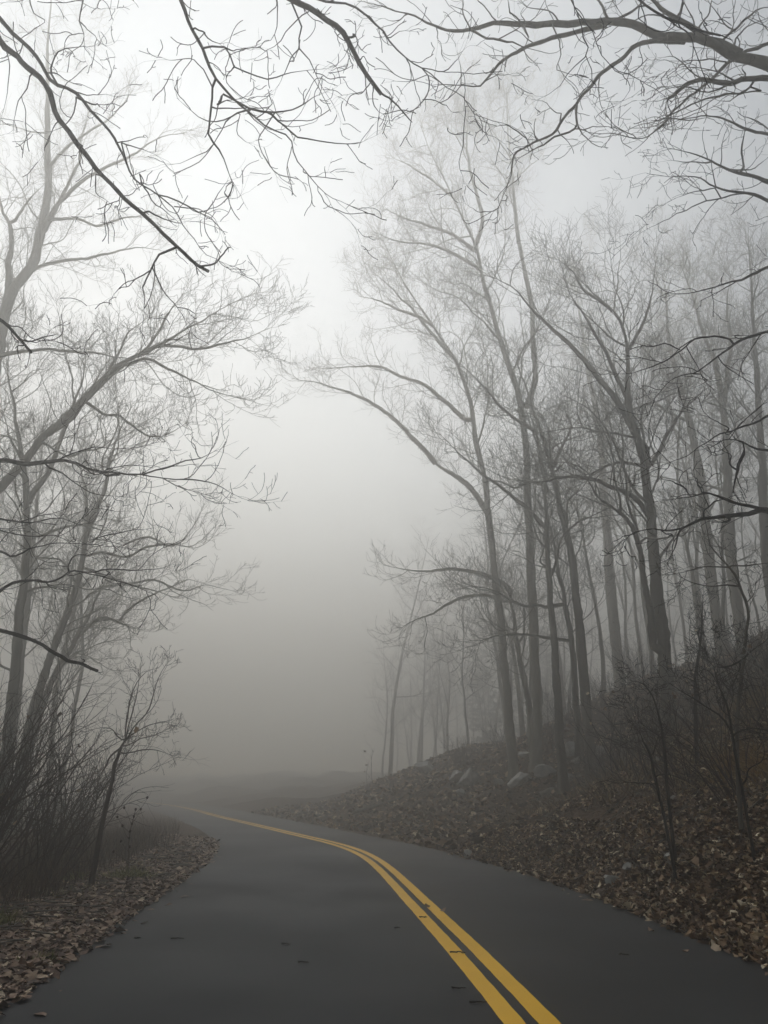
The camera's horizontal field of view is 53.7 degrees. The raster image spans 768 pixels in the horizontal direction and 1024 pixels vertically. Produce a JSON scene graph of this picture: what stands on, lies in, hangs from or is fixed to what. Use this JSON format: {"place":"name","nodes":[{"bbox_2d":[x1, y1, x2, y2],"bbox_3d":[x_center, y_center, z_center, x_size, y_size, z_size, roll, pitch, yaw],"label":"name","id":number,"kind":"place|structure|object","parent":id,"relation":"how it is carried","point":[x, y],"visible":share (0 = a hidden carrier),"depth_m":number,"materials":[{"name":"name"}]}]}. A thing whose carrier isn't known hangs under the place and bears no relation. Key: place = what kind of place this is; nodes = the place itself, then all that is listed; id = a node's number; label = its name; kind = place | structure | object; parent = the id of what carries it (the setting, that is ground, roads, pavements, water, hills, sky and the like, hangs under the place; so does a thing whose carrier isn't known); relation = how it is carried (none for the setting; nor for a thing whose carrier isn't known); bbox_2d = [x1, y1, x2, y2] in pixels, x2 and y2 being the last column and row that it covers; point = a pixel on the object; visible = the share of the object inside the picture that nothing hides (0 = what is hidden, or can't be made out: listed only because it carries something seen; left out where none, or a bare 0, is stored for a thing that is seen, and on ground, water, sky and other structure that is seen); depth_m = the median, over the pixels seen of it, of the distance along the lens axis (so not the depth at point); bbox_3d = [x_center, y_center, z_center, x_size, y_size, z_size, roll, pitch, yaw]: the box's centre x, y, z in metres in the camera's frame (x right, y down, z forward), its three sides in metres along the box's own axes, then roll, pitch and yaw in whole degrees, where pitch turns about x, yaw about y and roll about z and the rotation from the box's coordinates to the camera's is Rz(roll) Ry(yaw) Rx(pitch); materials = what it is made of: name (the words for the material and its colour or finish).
{"place":"outdoors","nodes":[
{"label":"outdoors","id":0,"kind":"place"},
{"bbox_2d":[0,812,183,905],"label":"dry grass","id":1,"kind":"structure","parent":0,"point":[113,838],"depth_m":13.27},
{"bbox_2d":[0,794,767,1023],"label":"road","id":2,"kind":"structure","parent":0,"point":[247,906],"depth_m":7.20,"materials":[{"name":"asphalt"}]},
{"bbox_2d":[67,796,525,1023],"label":"road marking","id":3,"kind":"object","parent":2,"relation":"on","point":[503,1009],"visible":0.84,"depth_m":7.09,"materials":[{"name":"yellow paint"}]},
{"bbox_2d":[119,799,560,1023],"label":"road marking","id":4,"kind":"object","parent":2,"relation":"on","point":[535,1008],"visible":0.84,"depth_m":7.11,"materials":[{"name":"yellow paint"}]},
{"bbox_2d":[0,628,767,1000],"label":"ground","id":5,"kind":"structure","parent":0,"point":[252,792],"depth_m":32.30,"materials":[{"name":"soil"}]},
{"bbox_2d":[0,358,107,805],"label":"bare tree","id":6,"kind":"object","parent":5,"relation":"on","point":[27,610],"visible":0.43,"depth_m":27.26,"materials":[{"name":"grey plant"}]},
{"bbox_2d":[0,670,113,863],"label":"bare shrub","id":7,"kind":"object","parent":5,"relation":"on","point":[20,828],"visible":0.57,"depth_m":11.96,"materials":[{"name":"brown plant"}]},
{"bbox_2d":[0,0,137,367],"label":"overhanging tree","id":8,"kind":"object","parent":5,"relation":"on","point":[7,325],"visible":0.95,"depth_m":7.52,"materials":[{"name":"grey plant"}]},
{"bbox_2d":[2,416,138,827],"bbox_3d":[-13.301,3.971,31.455,5.556,17.738,7.282,9,-21,-23],"label":"bare tree","id":9,"kind":"object","parent":5,"relation":"on","point":[62,653],"visible":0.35,"depth_m":31.90,"materials":[{"name":"grey plant"}]},
{"bbox_2d":[0,630,155,847],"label":"bare shrub","id":10,"kind":"object","parent":5,"relation":"on","point":[136,729],"visible":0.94,"depth_m":9.81,"materials":[{"name":"brown plant"}]},
{"bbox_2d":[25,450,134,823],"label":"woodland tree","id":11,"kind":"object","parent":5,"relation":"on","point":[76,696],"visible":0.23,"depth_m":33.44,"materials":[{"name":"grey plant"}]},
{"bbox_2d":[14,716,156,870],"bbox_3d":[-5.457,5.288,14.263,2.350,2.828,3.162,0,-20,0],"label":"bare shrub","id":12,"kind":"object","parent":5,"relation":"on","point":[77,837],"visible":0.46,"depth_m":14.04,"materials":[{"name":"brown plant"}]},
{"bbox_2d":[0,262,171,850],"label":"bare tree","id":13,"kind":"object","parent":5,"relation":"on","point":[17,642],"visible":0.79,"depth_m":18.77,"materials":[{"name":"grey plant"}]},
{"bbox_2d":[0,672,178,884],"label":"bare shrub","id":14,"kind":"object","parent":5,"relation":"on","point":[53,841],"visible":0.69,"depth_m":12.16,"materials":[{"name":"brown plant"}]},
{"bbox_2d":[0,628,209,888],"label":"bare shrub","id":15,"kind":"object","parent":5,"relation":"on","point":[8,821],"visible":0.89,"depth_m":10.75,"materials":[{"name":"brown plant"}]},
{"bbox_2d":[0,0,211,448],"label":"bare tree","id":16,"kind":"object","parent":5,"relation":"on","point":[45,217],"visible":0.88,"depth_m":22.84,"materials":[{"name":"grey plant"}]},
{"bbox_2d":[0,832,219,1015],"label":"leaf litter","id":17,"kind":"object","parent":5,"relation":"on","point":[22,974],"visible":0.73,"depth_m":8.92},
{"bbox_2d":[0,335,234,836],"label":"bare tree","id":18,"kind":"object","parent":5,"relation":"on","point":[56,639],"visible":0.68,"depth_m":20.90,"materials":[{"name":"grey plant"}]},
{"bbox_2d":[66,646,190,885],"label":"sapling","id":19,"kind":"object","parent":5,"relation":"on","point":[93,871],"visible":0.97,"depth_m":11.82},
{"bbox_2d":[96,864,162,878],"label":"grass tuft","id":20,"kind":"object","parent":5,"relation":"on","point":[117,873],"visible":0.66,"depth_m":12.30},
{"bbox_2d":[0,0,260,381],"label":"overhanging tree","id":21,"kind":"object","parent":5,"relation":"on","point":[6,48],"visible":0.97,"depth_m":6.71,"materials":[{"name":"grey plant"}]},
{"bbox_2d":[1,470,265,832],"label":"bare tree","id":22,"kind":"object","parent":5,"relation":"on","point":[74,640],"visible":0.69,"depth_m":22.99,"materials":[{"name":"grey plant"}]},
{"bbox_2d":[0,391,286,672],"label":"overhanging tree","id":23,"kind":"object","parent":5,"relation":"on","point":[45,462],"visible":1,"depth_m":9.54,"materials":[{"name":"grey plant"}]},
{"bbox_2d":[0,248,313,493],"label":"bare tree","id":24,"kind":"object","parent":5,"relation":"on","point":[68,416],"visible":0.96,"depth_m":16.67,"materials":[{"name":"grey plant"}]},
{"bbox_2d":[130,0,538,259],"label":"overhanging tree","id":25,"kind":"object","parent":5,"relation":"on","point":[318,13],"visible":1,"depth_m":6.50,"materials":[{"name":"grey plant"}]},
{"bbox_2d":[0,703,767,961],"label":"twig litter","id":26,"kind":"object","parent":5,"relation":"on","point":[88,904],"visible":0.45,"depth_m":12.60,"materials":[{"name":"brown plant"}]},
{"bbox_2d":[361,625,417,777],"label":"woodland tree","id":27,"kind":"object","parent":5,"relation":"on","point":[386,733],"visible":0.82,"depth_m":74.60,"materials":[{"name":"grey plant"}]},
{"bbox_2d":[16,842,767,1015],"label":"leaf litter","id":28,"kind":"object","parent":5,"relation":"on","point":[715,947],"visible":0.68,"depth_m":8.15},
{"bbox_2d":[264,164,530,781],"bbox_3d":[1.333,-3.048,29.115,11.076,25.910,6.466,12,-23,-29],"label":"bare tree","id":29,"kind":"object","parent":5,"relation":"on","point":[512,755],"visible":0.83,"depth_m":30.60,"materials":[{"name":"grey plant"}]},
{"bbox_2d":[379,660,418,765],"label":"woodland tree","id":30,"kind":"object","parent":5,"relation":"on","point":[400,743],"visible":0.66,"depth_m":90.91,"materials":[{"name":"grey plant"}]},
{"bbox_2d":[362,515,466,775],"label":"woodland tree","id":31,"kind":"object","parent":5,"relation":"on","point":[390,768],"visible":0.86,"depth_m":60.38,"materials":[{"name":"grey plant"}]},
{"bbox_2d":[375,601,458,754],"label":"woodland tree","id":32,"kind":"object","parent":5,"relation":"on","point":[431,703],"visible":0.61,"depth_m":85.08,"materials":[{"name":"grey plant"}]},
{"bbox_2d":[390,592,459,761],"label":"woodland tree","id":33,"kind":"object","parent":5,"relation":"on","point":[422,721],"visible":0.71,"depth_m":67.14,"materials":[{"name":"grey plant"}]},
{"bbox_2d":[399,572,459,762],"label":"woodland tree","id":34,"kind":"object","parent":5,"relation":"on","point":[418,750],"visible":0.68,"depth_m":72.79,"materials":[{"name":"grey plant"}]},
{"bbox_2d":[418,636,454,756],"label":"woodland tree","id":35,"kind":"object","parent":5,"relation":"on","point":[436,719],"visible":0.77,"depth_m":69.27,"materials":[{"name":"grey plant"}]},
{"bbox_2d":[398,584,478,750],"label":"woodland tree","id":36,"kind":"object","parent":5,"relation":"on","point":[448,703],"visible":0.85,"depth_m":58.78,"materials":[{"name":"grey plant"}]},
{"bbox_2d":[420,610,459,752],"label":"woodland tree","id":37,"kind":"object","parent":5,"relation":"on","point":[443,725],"visible":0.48,"depth_m":73.89,"materials":[{"name":"grey plant"}]},
{"bbox_2d":[419,584,496,742],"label":"woodland tree","id":38,"kind":"object","parent":5,"relation":"on","point":[480,709],"visible":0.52,"depth_m":73.33,"materials":[{"name":"grey plant"}]},
{"bbox_2d":[429,575,494,743],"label":"woodland tree","id":39,"kind":"object","parent":5,"relation":"on","point":[464,698],"visible":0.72,"depth_m":48.63,"materials":[{"name":"grey plant"}]},
{"bbox_2d":[439,731,494,771],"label":"bare shrub","id":40,"kind":"object","parent":5,"relation":"on","point":[464,758],"visible":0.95,"depth_m":31.66,"materials":[{"name":"grey plant"}]},
{"bbox_2d":[363,528,574,757],"bbox_3d":[3.290,4.723,27.588,5.357,9.242,9.308,-17,-26,39],"label":"bare tree","id":41,"kind":"object","parent":5,"relation":"on","point":[527,695],"visible":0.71,"depth_m":28.44,"materials":[{"name":"grey plant"}]},
{"bbox_2d":[423,486,517,738],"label":"woodland tree","id":42,"kind":"object","parent":5,"relation":"on","point":[498,669],"visible":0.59,"depth_m":40.55,"materials":[{"name":"grey plant"}]},
{"bbox_2d":[352,10,595,772],"bbox_3d":[3.969,-6.756,30.320,9.920,33.027,8.664,-4,-20,10],"label":"bare tree","id":43,"kind":"object","parent":5,"relation":"on","point":[536,758],"visible":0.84,"depth_m":31.41,"materials":[{"name":"grey plant"}]},
{"bbox_2d":[438,576,516,741],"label":"woodland tree","id":44,"kind":"object","parent":5,"relation":"on","point":[497,708],"visible":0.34,"depth_m":64.04,"materials":[{"name":"grey plant"}]},
{"bbox_2d":[458,649,503,746],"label":"pine tree","id":45,"kind":"object","parent":5,"relation":"on","point":[489,714],"visible":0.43,"depth_m":76.32,"materials":[{"name":"grey plant"}]},
{"bbox_2d":[453,505,558,740],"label":"woodland tree","id":46,"kind":"object","parent":5,"relation":"on","point":[495,614],"visible":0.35,"depth_m":59.38,"materials":[{"name":"grey plant"}]},
{"bbox_2d":[447,449,565,736],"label":"woodland tree","id":47,"kind":"object","parent":5,"relation":"on","point":[520,713],"visible":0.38,"depth_m":37.39,"materials":[{"name":"grey plant"}]},
{"bbox_2d":[487,627,529,737],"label":"pine tree","id":48,"kind":"object","parent":5,"relation":"on","point":[514,716],"visible":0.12,"depth_m":71.99,"materials":[{"name":"grey plant"}]},
{"bbox_2d":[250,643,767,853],"bbox_3d":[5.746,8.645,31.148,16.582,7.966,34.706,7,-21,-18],"label":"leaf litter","id":49,"kind":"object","parent":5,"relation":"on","point":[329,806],"visible":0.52,"depth_m":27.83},
{"bbox_2d":[390,330,640,795],"bbox_3d":[3.955,1.256,24.586,7.896,15.391,6.513,0,-20,0],"label":"bare tree","id":50,"kind":"object","parent":5,"relation":"on","point":[563,781],"visible":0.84,"depth_m":24.93,"materials":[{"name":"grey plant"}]},
{"bbox_2d":[427,419,654,766],"bbox_3d":[5.343,2.235,26.236,7.998,12.820,5.718,0,-20,0],"label":"bare tree","id":51,"kind":"object","parent":5,"relation":"on","point":[579,748],"visible":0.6,"depth_m":25.91,"materials":[{"name":"grey plant"}]},
{"bbox_2d":[509,469,574,715],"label":"woodland tree","id":52,"kind":"object","parent":5,"relation":"on","point":[561,676],"visible":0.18,"depth_m":44.12,"materials":[{"name":"grey plant"}]},
{"bbox_2d":[447,292,640,782],"bbox_3d":[5.791,0.219,26.269,7.102,17.600,5.266,0,-20,0],"label":"bare tree","id":53,"kind":"object","parent":5,"relation":"on","point":[581,653],"visible":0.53,"depth_m":26.01,"materials":[{"name":"grey plant"}]},
{"bbox_2d":[507,491,586,736],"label":"woodland tree","id":54,"kind":"object","parent":5,"relation":"on","point":[523,546],"visible":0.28,"depth_m":34.61,"materials":[{"name":"grey plant"}]},
{"bbox_2d":[524,626,572,725],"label":"pine tree","id":55,"kind":"object","parent":5,"relation":"on","point":[549,669],"visible":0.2,"depth_m":71.92,"materials":[{"name":"grey plant"}]},
{"bbox_2d":[338,698,767,969],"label":"leaf litter","id":56,"kind":"object","parent":5,"relation":"on","point":[685,909],"visible":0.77,"depth_m":10.48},
{"bbox_2d":[350,0,767,231],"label":"overhanging tree","id":57,"kind":"object","parent":5,"relation":"on","point":[729,51],"visible":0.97,"depth_m":9.14,"materials":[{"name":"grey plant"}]},
{"bbox_2d":[516,686,606,751],"bbox_3d":[6.796,7.515,28.418,3.931,2.828,3.032,3,-20,-9],"label":"bare shrub","id":58,"kind":"object","parent":5,"relation":"on","point":[551,734],"visible":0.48,"depth_m":28.33,"materials":[{"name":"brown plant"}]},
{"bbox_2d":[525,471,607,647],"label":"woodland tree","id":59,"kind":"object","parent":5,"relation":"on","point":[577,570],"visible":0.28,"depth_m":42.19,"materials":[{"name":"grey plant"}]},
{"bbox_2d":[525,520,628,712],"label":"woodland tree","id":60,"kind":"object","parent":5,"relation":"on","point":[570,678],"visible":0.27,"depth_m":47.82,"materials":[{"name":"grey plant"}]},
{"bbox_2d":[539,580,619,714],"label":"woodland tree","id":61,"kind":"object","parent":5,"relation":"on","point":[564,672],"visible":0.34,"depth_m":52.37,"materials":[{"name":"grey plant"}]},
{"bbox_2d":[542,422,631,691],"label":"woodland tree","id":62,"kind":"object","parent":5,"relation":"on","point":[602,657],"visible":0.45,"depth_m":38.44,"materials":[{"name":"grey plant"}]},
{"bbox_2d":[513,211,673,688],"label":"bare tree","id":63,"kind":"object","parent":5,"relation":"on","point":[612,607],"visible":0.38,"depth_m":41.90,"materials":[{"name":"grey plant"}]},
{"bbox_2d":[554,722,642,789],"bbox_3d":[5.558,6.239,19.284,2.768,2.276,2.386,-7,-21,19],"label":"bare shrub","id":64,"kind":"object","parent":5,"relation":"on","point":[599,757],"visible":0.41,"depth_m":19.27,"materials":[{"name":"brown plant"}]},
{"bbox_2d":[447,181,757,736],"bbox_3d":[6.413,-1.805,20.811,8.060,17.295,7.160,-8,-21,21],"label":"bare tree","id":65,"kind":"object","parent":5,"relation":"on","point":[659,634],"visible":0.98,"depth_m":21.52,"materials":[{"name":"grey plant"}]},
{"bbox_2d":[553,679,669,775],"bbox_3d":[4.875,4.409,15.938,2.229,2.144,2.074,4,-20,-11],"label":"bare shrub","id":66,"kind":"object","parent":5,"relation":"on","point":[611,736],"visible":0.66,"depth_m":15.85,"materials":[{"name":"brown plant"}]},
{"bbox_2d":[590,661,633,711],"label":"bare shrub","id":67,"kind":"object","parent":5,"relation":"on","point":[598,690],"visible":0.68,"depth_m":29.25,"materials":[{"name":"brown plant"}]},
{"bbox_2d":[550,420,677,676],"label":"woodland tree","id":68,"kind":"object","parent":5,"relation":"on","point":[633,580],"visible":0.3,"depth_m":43.91,"materials":[{"name":"grey plant"}]},
{"bbox_2d":[570,453,665,681],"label":"woodland tree","id":69,"kind":"object","parent":5,"relation":"on","point":[625,593],"visible":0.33,"depth_m":46.93,"materials":[{"name":"grey plant"}]},
{"bbox_2d":[546,389,692,674],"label":"woodland tree","id":70,"kind":"object","parent":5,"relation":"on","point":[643,601],"visible":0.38,"depth_m":35.45,"materials":[{"name":"grey plant"}]},
{"bbox_2d":[591,622,656,684],"bbox_3d":[10.655,6.098,32.696,3.596,2.956,3.100,0,-20,1],"label":"bare shrub","id":71,"kind":"object","parent":5,"relation":"on","point":[630,663],"visible":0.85,"depth_m":32.41,"materials":[{"name":"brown plant"}]},
{"bbox_2d":[486,674,767,824],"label":"dry grass","id":72,"kind":"structure","parent":5,"relation":"on","point":[598,790],"depth_m":14.21,"materials":[{"name":"plant"}]},
{"bbox_2d":[511,0,744,134],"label":"overhanging tree","id":73,"kind":"object","parent":5,"relation":"on","point":[692,28],"visible":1,"depth_m":5.99,"materials":[{"name":"grey plant"}]},
{"bbox_2d":[595,655,679,863],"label":"sapling","id":74,"kind":"object","parent":5,"relation":"on","point":[673,844],"visible":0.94,"depth_m":10.02,"materials":[{"name":"brown plant"}]},
{"bbox_2d":[566,666,713,776],"bbox_3d":[4.919,3.856,14.364,2.436,2.208,1.795,6,-21,-17],"label":"bare shrub","id":75,"kind":"object","parent":5,"relation":"on","point":[638,744],"visible":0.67,"depth_m":14.36,"materials":[{"name":"brown plant"}]},
{"bbox_2d":[592,700,706,881],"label":"sapling","id":76,"kind":"object","parent":5,"relation":"on","point":[656,786],"visible":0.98,"depth_m":9.81,"materials":[{"name":"brown plant"}]},
{"bbox_2d":[618,645,698,722],"bbox_3d":[9.445,5.811,25.779,2.875,2.681,3.727,-7,-21,19],"label":"bare shrub","id":77,"kind":"object","parent":5,"relation":"on","point":[649,684],"visible":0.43,"depth_m":25.39,"materials":[{"name":"brown plant"}]},
{"bbox_2d":[622,443,717,663],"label":"woodland tree","id":78,"kind":"object","parent":5,"relation":"on","point":[679,600],"visible":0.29,"depth_m":45.87,"materials":[{"name":"grey plant"}]},
{"bbox_2d":[574,641,767,786],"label":"bare shrub","id":79,"kind":"object","parent":5,"relation":"on","point":[671,765],"visible":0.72,"depth_m":12.45,"materials":[{"name":"brown plant"}]},
{"bbox_2d":[628,516,718,665],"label":"woodland tree","id":80,"kind":"object","parent":5,"relation":"on","point":[671,632],"visible":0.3,"depth_m":51.61,"materials":[{"name":"grey plant"}]},
{"bbox_2d":[628,669,720,738],"bbox_3d":[6.574,4.344,16.963,1.883,1.796,2.185,15,-25,-36],"label":"bare shrub","id":81,"kind":"object","parent":5,"relation":"on","point":[669,710],"visible":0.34,"depth_m":16.90,"materials":[{"name":"brown plant"}]},
{"bbox_2d":[582,90,767,577],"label":"overhanging tree","id":82,"kind":"object","parent":5,"relation":"on","point":[757,510],"visible":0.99,"depth_m":9.11,"materials":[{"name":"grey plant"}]},
{"bbox_2d":[600,220,767,655],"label":"bare tree","id":83,"kind":"object","parent":5,"relation":"on","point":[715,608],"visible":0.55,"depth_m":33.77,"materials":[{"name":"grey plant"}]},
{"bbox_2d":[601,187,767,652],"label":"bare tree","id":84,"kind":"object","parent":5,"relation":"on","point":[736,600],"visible":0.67,"depth_m":32.66,"materials":[{"name":"grey plant"}]},
{"bbox_2d":[601,615,767,733],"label":"bare shrub","id":85,"kind":"object","parent":5,"relation":"on","point":[681,719],"visible":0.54,"depth_m":14.68,"materials":[{"name":"brown plant"}]},
{"bbox_2d":[622,359,756,661],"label":"woodland tree","id":86,"kind":"object","parent":5,"relation":"on","point":[685,538],"visible":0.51,"depth_m":32.73,"materials":[{"name":"grey plant"}]},
{"bbox_2d":[618,657,767,799],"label":"bare shrub","id":87,"kind":"object","parent":5,"relation":"on","point":[717,776],"visible":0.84,"depth_m":10.48,"materials":[{"name":"brown plant"}]},
{"bbox_2d":[628,379,757,657],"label":"woodland tree","id":88,"kind":"object","parent":5,"relation":"on","point":[697,562],"visible":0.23,"depth_m":40.03,"materials":[{"name":"grey plant"}]},
{"bbox_2d":[657,442,730,650],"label":"woodland tree","id":89,"kind":"object","parent":5,"relation":"on","point":[699,535],"visible":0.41,"depth_m":37.00,"materials":[{"name":"grey plant"}]},
{"bbox_2d":[638,179,767,609],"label":"bare tree","id":90,"kind":"object","parent":5,"relation":"on","point":[762,476],"visible":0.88,"depth_m":30.19,"materials":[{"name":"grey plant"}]},
{"bbox_2d":[640,490,767,832],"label":"sapling","id":91,"kind":"object","parent":5,"relation":"on","point":[739,804],"visible":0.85,"depth_m":9.87,"materials":[{"name":"brown plant"}]},
{"bbox_2d":[676,582,731,770],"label":"sapling","id":92,"kind":"object","parent":5,"relation":"on","point":[695,689],"visible":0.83,"depth_m":12.82,"materials":[{"name":"grey plant"}]},
{"bbox_2d":[643,602,767,861],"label":"sapling","id":93,"kind":"object","parent":5,"relation":"on","point":[730,727],"visible":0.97,"depth_m":8.78,"materials":[{"name":"brown plant"}]},
{"bbox_2d":[662,400,767,647],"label":"woodland tree","id":94,"kind":"object","parent":5,"relation":"on","point":[723,587],"visible":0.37,"depth_m":33.26,"materials":[{"name":"grey plant"}]},
{"bbox_2d":[665,610,767,721],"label":"bare shrub","id":95,"kind":"object","parent":5,"relation":"on","point":[753,689],"visible":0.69,"depth_m":12.54,"materials":[{"name":"brown plant"}]},
{"bbox_2d":[701,736,767,793],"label":"grass tuft","id":96,"kind":"object","parent":5,"relation":"on","point":[750,756],"visible":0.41,"depth_m":11.26,"materials":[{"name":"brown plant"}]},
{"bbox_2d":[706,455,763,633],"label":"woodland tree","id":97,"kind":"object","parent":5,"relation":"on","point":[750,587],"visible":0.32,"depth_m":44.23,"materials":[{"name":"grey plant"}]},
{"bbox_2d":[712,618,767,705],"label":"sapling","id":98,"kind":"object","parent":5,"relation":"on","point":[757,663],"visible":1,"depth_m":8.30,"materials":[{"name":"brown plant"}]},
{"bbox_2d":[721,748,767,790],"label":"grass tuft","id":99,"kind":"object","parent":5,"relation":"on","point":[763,766],"visible":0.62,"depth_m":10.38,"materials":[{"name":"brown plant"}]},
{"bbox_2d":[0,0,767,783],"label":"sky","id":100,"kind":"structure","parent":0,"point":[259,685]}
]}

